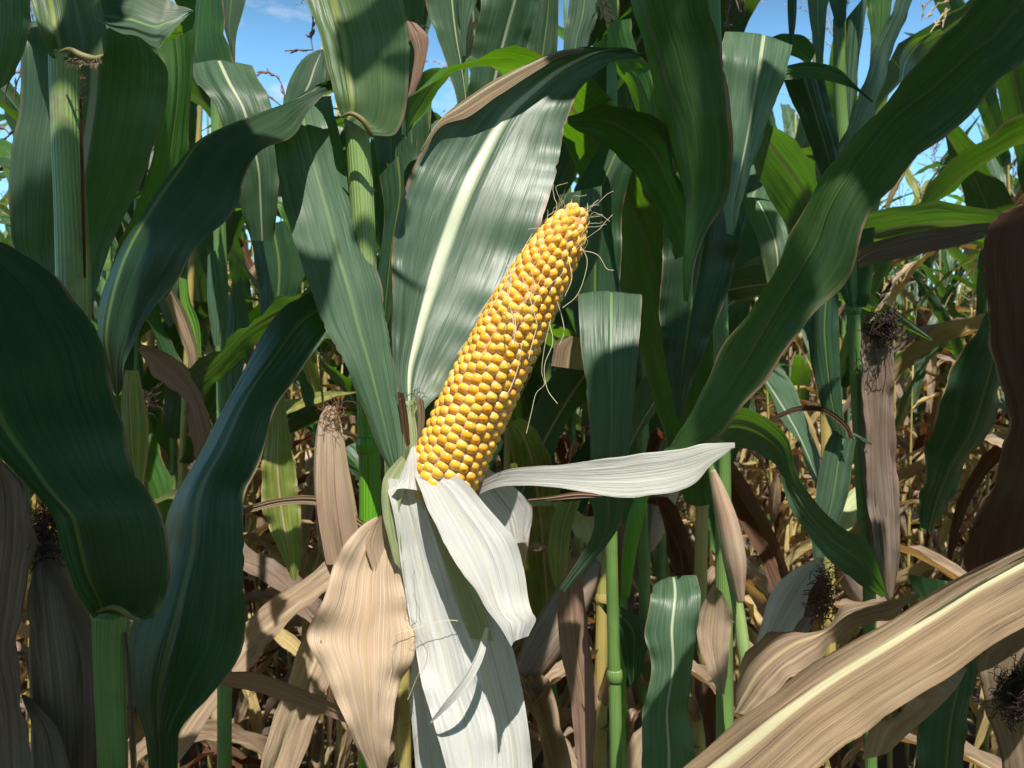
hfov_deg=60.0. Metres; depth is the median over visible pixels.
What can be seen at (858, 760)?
leaf litter
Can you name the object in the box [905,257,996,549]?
corn plant
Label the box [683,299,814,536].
corn plant
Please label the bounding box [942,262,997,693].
corn plant
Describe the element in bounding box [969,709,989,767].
corn plant
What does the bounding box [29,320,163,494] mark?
corn plant
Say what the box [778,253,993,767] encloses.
corn plant
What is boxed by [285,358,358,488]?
corn plant
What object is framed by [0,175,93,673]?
corn plant
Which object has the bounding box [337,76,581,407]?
corn plant
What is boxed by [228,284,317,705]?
corn plant
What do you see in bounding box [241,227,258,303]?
corn plant
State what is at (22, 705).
corn plant
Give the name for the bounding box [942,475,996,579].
corn plant
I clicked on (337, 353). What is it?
corn plant
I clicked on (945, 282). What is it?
corn plant
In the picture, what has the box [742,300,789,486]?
corn plant
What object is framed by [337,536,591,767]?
corn plant
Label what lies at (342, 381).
corn plant
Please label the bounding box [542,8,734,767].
corn plant
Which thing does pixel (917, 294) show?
corn plant
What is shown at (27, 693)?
corn plant
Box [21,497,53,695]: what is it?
corn plant
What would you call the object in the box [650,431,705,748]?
corn plant
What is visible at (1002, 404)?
corn plant
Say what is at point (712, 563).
corn plant
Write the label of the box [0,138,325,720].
corn plant
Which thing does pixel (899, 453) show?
corn plant
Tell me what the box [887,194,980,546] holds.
corn plant
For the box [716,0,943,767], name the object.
corn plant
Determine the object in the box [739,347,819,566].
corn plant
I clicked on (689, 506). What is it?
corn plant
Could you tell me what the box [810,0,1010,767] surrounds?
corn plant
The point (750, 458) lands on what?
corn plant
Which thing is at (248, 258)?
corn plant
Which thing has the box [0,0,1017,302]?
sky
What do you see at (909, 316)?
corn plant
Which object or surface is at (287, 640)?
corn plant
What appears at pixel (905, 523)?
corn plant
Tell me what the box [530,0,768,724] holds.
corn plant
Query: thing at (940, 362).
corn plant
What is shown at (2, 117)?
corn plant
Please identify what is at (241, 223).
corn plant
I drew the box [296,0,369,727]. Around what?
corn plant
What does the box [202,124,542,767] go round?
corn plant
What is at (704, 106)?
corn plant
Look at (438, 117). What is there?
corn plant
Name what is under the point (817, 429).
corn plant
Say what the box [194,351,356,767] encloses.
corn plant
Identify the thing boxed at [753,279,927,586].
corn plant
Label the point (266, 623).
corn plant
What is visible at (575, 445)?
corn plant
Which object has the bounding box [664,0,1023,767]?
corn plant
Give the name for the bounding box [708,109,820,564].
corn plant
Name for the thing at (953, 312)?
corn plant
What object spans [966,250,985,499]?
corn plant
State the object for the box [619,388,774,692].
corn plant
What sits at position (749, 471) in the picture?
corn plant
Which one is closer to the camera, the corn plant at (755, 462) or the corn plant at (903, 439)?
the corn plant at (903, 439)
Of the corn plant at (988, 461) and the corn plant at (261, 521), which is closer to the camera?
the corn plant at (988, 461)
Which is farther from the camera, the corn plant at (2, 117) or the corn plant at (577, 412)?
the corn plant at (577, 412)
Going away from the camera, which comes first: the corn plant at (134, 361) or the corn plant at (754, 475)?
the corn plant at (134, 361)
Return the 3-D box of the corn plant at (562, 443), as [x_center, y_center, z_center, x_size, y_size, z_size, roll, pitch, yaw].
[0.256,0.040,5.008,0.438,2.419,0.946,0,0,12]
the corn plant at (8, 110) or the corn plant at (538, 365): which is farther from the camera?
the corn plant at (8, 110)
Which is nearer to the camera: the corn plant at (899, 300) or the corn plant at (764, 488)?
the corn plant at (764, 488)
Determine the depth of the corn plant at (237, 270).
2.32 m
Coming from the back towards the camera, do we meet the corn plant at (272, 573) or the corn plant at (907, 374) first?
the corn plant at (907, 374)
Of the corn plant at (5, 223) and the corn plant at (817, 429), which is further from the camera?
the corn plant at (817, 429)
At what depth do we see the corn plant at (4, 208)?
2.85 m
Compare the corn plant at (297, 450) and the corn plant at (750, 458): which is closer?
the corn plant at (297, 450)
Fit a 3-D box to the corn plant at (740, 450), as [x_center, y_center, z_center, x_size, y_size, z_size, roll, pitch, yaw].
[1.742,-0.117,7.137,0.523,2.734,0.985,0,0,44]
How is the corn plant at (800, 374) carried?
on the ground
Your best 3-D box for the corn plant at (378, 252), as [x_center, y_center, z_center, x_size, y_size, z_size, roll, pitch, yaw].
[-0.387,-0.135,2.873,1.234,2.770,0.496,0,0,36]
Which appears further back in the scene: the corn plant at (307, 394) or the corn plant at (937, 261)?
the corn plant at (937, 261)
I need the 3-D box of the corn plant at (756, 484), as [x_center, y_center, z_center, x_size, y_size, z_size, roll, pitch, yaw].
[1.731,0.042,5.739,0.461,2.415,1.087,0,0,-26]
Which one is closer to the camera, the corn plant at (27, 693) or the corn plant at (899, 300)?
the corn plant at (27, 693)
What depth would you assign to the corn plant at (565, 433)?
3.77 m
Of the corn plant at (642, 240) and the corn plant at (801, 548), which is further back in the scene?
the corn plant at (801, 548)
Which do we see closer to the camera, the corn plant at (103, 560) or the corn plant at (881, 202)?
the corn plant at (103, 560)
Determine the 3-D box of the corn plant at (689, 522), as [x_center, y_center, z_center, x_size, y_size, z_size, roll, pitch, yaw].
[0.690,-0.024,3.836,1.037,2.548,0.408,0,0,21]
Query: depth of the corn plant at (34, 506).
2.46 m
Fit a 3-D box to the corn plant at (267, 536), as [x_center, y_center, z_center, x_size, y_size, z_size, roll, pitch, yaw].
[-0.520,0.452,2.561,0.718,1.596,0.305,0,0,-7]
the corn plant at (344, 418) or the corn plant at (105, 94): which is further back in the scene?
the corn plant at (344, 418)
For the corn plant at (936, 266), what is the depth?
7.12 m
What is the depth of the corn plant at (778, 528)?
3.37 m
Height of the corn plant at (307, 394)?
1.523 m
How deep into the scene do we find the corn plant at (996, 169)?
3.50 m
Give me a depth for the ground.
3.25 m
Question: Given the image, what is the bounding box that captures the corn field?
[187,276,968,502]
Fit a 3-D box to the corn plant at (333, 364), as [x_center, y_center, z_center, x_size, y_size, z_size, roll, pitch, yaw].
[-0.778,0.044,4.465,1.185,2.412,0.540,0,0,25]
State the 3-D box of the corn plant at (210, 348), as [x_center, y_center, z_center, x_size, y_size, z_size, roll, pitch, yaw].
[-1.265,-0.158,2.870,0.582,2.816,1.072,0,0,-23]
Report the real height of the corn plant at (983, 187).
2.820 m
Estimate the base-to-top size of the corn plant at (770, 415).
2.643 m
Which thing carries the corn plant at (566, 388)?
on the ground
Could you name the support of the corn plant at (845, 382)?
on the ground
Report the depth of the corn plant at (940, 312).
2.82 m
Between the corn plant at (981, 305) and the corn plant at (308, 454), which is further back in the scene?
the corn plant at (308, 454)
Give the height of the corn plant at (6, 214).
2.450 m
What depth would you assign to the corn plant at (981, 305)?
2.31 m
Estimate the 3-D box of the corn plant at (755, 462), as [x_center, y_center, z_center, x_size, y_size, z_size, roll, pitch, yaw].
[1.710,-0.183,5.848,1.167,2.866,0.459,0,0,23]
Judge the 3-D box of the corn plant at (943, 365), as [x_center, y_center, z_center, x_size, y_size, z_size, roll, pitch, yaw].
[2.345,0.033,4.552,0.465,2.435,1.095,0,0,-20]
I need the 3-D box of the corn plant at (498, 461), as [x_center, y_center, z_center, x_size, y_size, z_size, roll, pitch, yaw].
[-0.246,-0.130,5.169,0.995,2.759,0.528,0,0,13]
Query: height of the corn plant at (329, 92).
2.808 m
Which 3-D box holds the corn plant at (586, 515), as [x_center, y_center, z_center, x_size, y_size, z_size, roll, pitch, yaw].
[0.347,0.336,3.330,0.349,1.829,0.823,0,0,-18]
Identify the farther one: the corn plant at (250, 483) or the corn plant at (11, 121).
the corn plant at (250, 483)
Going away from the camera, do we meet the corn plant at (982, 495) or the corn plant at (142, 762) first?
the corn plant at (142, 762)
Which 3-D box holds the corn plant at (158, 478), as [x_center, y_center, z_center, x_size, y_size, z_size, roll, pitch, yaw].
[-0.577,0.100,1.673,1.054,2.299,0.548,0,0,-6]
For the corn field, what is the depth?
9.71 m
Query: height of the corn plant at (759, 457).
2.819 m
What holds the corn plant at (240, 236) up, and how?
on the ground
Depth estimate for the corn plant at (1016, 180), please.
4.48 m
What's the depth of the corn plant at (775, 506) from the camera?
2.90 m
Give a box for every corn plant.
[0,0,194,618]
[0,0,374,767]
[0,7,146,743]
[0,89,39,508]
[0,102,17,218]
[0,114,5,180]
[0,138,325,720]
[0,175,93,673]
[0,190,4,241]
[0,191,11,244]
[0,193,50,524]
[0,204,122,688]
[0,209,13,246]
[0,221,10,226]
[0,242,170,767]
[0,458,51,696]
[1,83,320,767]
[6,464,146,767]
[16,598,28,659]
[19,504,39,719]
[20,146,355,767]
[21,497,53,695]
[25,190,215,754]
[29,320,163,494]
[30,329,212,767]
[92,23,297,767]
[92,237,314,677]
[97,0,734,767]
[116,114,356,762]
[121,0,345,767]
[122,218,325,767]
[126,344,346,767]
[144,1,562,767]
[155,346,257,498]
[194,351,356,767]
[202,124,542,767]
[210,230,260,486]
[213,230,295,767]
[227,246,396,767]
[227,261,347,756]
[228,90,332,590]
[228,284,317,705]
[234,60,582,726]
[236,95,355,767]
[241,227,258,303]
[241,340,350,767]
[244,282,315,504]
[249,243,260,489]
[251,218,306,666]
[260,0,435,767]
[260,53,343,588]
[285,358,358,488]
[292,285,334,446]
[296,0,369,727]
[300,255,379,540]
[308,0,608,708]
[323,137,412,761]
[331,108,589,501]
[334,0,932,767]
[336,0,1005,767]
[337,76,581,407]
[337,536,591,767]
[342,419,357,490]
[347,419,358,494]
[378,0,598,326]
[408,0,814,767]
[429,6,519,646]
[495,343,634,721]
[496,428,577,467]
[496,458,501,466]
[500,441,570,722]
[522,0,841,767]
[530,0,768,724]
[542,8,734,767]
[548,0,977,767]
[551,0,791,767]
[555,429,589,464]
[555,435,593,628]
[557,405,582,462]
[557,407,690,758]
[558,25,694,617]
[559,336,820,728]
[565,407,581,430]
[568,406,595,704]
[576,413,694,536]
[576,416,609,750]
[592,500,759,767]
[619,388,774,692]
[635,562,652,603]
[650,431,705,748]
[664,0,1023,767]
[669,295,791,576]
[677,306,907,757]
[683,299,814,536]
[683,448,764,499]
[684,453,765,515]
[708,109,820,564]
[708,302,768,641]
[708,398,785,684]
[709,0,763,682]
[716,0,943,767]
[735,297,780,556]
[735,450,754,480]
[736,337,819,558]
[738,347,836,626]
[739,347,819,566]
[742,295,815,547]
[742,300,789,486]
[745,0,1023,767]
[749,399,756,627]
[752,359,851,491]
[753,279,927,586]
[753,344,816,568]
[757,0,920,767]
[760,59,932,570]
[762,235,811,480]
[762,331,831,512]
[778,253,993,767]
[785,280,990,767]
[786,93,914,491]
[805,194,895,474]
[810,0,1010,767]
[810,95,924,649]
[847,125,993,578]
[850,173,969,569]
[850,279,966,711]
[873,241,938,531]
[880,32,1019,578]
[880,205,997,496]
[881,121,973,568]
[883,194,999,550]
[885,115,979,569]
[885,159,1023,381]
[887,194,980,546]
[888,161,1014,421]
[891,58,1023,767]
[891,198,966,512]
[891,273,1008,750]
[893,261,909,470]
[896,158,1015,574]
[896,252,969,528]
[896,259,960,547]
[897,257,1007,718]
[901,247,1008,766]
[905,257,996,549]
[918,163,1001,551]
[923,123,1011,512]
[934,114,1016,578]
[935,251,943,278]
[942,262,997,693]
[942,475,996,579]
[945,99,1019,348]
[947,188,1023,580]
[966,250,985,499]
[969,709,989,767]
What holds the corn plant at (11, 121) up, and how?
on the ground
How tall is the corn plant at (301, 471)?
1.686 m
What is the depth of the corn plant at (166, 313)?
2.08 m
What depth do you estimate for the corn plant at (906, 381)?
7.01 m
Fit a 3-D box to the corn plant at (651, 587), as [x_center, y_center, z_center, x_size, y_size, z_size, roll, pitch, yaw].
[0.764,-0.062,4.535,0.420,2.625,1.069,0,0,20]
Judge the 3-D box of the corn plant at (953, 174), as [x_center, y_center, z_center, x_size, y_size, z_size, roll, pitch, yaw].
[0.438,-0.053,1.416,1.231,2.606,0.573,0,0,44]
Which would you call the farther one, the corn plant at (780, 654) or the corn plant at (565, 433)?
the corn plant at (565, 433)
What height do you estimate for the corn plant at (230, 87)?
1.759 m
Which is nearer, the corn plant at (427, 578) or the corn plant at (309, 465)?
the corn plant at (427, 578)
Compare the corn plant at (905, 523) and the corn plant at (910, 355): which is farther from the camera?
the corn plant at (905, 523)
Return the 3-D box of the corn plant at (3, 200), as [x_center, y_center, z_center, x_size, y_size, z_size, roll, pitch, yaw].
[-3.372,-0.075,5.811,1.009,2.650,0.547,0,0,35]
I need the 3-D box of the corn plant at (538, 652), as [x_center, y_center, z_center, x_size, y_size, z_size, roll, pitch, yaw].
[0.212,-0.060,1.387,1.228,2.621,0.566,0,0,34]
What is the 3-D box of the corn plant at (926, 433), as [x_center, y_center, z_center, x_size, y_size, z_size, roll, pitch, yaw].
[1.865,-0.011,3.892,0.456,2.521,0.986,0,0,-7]
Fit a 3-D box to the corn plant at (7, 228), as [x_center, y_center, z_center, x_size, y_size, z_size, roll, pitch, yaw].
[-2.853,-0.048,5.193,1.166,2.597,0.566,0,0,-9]
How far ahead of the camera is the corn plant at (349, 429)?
5.16 m
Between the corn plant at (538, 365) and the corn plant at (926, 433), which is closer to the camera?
the corn plant at (538, 365)
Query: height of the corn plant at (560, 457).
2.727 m
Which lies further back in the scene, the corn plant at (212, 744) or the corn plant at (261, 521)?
the corn plant at (261, 521)
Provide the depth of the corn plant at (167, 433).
2.28 m
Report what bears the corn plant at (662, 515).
on the ground
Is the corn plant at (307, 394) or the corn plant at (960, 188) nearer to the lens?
the corn plant at (307, 394)
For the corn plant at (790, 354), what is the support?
on the ground
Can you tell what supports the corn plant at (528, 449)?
on the ground
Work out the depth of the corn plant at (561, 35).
3.96 m
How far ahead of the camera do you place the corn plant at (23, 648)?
1.61 m
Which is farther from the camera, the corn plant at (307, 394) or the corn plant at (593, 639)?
the corn plant at (593, 639)
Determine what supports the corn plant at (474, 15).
on the ground
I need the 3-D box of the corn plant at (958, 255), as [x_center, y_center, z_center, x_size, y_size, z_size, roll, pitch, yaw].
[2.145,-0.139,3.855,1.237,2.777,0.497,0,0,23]
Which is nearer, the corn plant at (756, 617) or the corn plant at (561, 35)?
the corn plant at (756, 617)
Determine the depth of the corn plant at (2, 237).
6.28 m
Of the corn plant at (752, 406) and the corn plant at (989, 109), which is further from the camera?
the corn plant at (752, 406)
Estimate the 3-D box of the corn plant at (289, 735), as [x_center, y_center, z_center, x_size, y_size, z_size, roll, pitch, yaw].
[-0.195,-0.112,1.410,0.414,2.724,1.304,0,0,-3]
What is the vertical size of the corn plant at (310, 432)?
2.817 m
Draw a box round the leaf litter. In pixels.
[23,542,991,767]
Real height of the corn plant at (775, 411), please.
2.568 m
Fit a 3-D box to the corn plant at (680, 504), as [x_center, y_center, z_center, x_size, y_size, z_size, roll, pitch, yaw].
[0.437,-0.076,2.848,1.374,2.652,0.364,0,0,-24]
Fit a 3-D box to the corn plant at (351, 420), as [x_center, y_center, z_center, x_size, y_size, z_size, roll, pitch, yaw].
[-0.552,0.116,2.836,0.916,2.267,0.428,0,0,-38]
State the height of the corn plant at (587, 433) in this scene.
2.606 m
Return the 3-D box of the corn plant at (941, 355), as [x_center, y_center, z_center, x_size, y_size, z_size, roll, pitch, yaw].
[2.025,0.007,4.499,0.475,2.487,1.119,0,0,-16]
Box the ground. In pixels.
[17,427,991,767]
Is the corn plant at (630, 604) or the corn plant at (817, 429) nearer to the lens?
the corn plant at (630, 604)
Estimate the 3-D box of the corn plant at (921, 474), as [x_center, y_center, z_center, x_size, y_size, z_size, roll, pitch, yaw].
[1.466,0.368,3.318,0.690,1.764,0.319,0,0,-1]
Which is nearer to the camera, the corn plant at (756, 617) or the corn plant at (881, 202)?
the corn plant at (756, 617)
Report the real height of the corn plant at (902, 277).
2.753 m
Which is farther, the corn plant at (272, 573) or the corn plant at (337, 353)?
the corn plant at (337, 353)
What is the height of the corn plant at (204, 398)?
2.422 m
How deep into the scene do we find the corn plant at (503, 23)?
0.87 m
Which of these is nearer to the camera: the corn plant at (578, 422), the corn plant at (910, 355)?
the corn plant at (910, 355)
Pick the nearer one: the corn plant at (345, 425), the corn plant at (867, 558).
the corn plant at (867, 558)
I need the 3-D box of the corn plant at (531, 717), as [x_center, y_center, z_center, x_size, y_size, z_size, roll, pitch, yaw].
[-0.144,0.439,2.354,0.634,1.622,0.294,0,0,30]

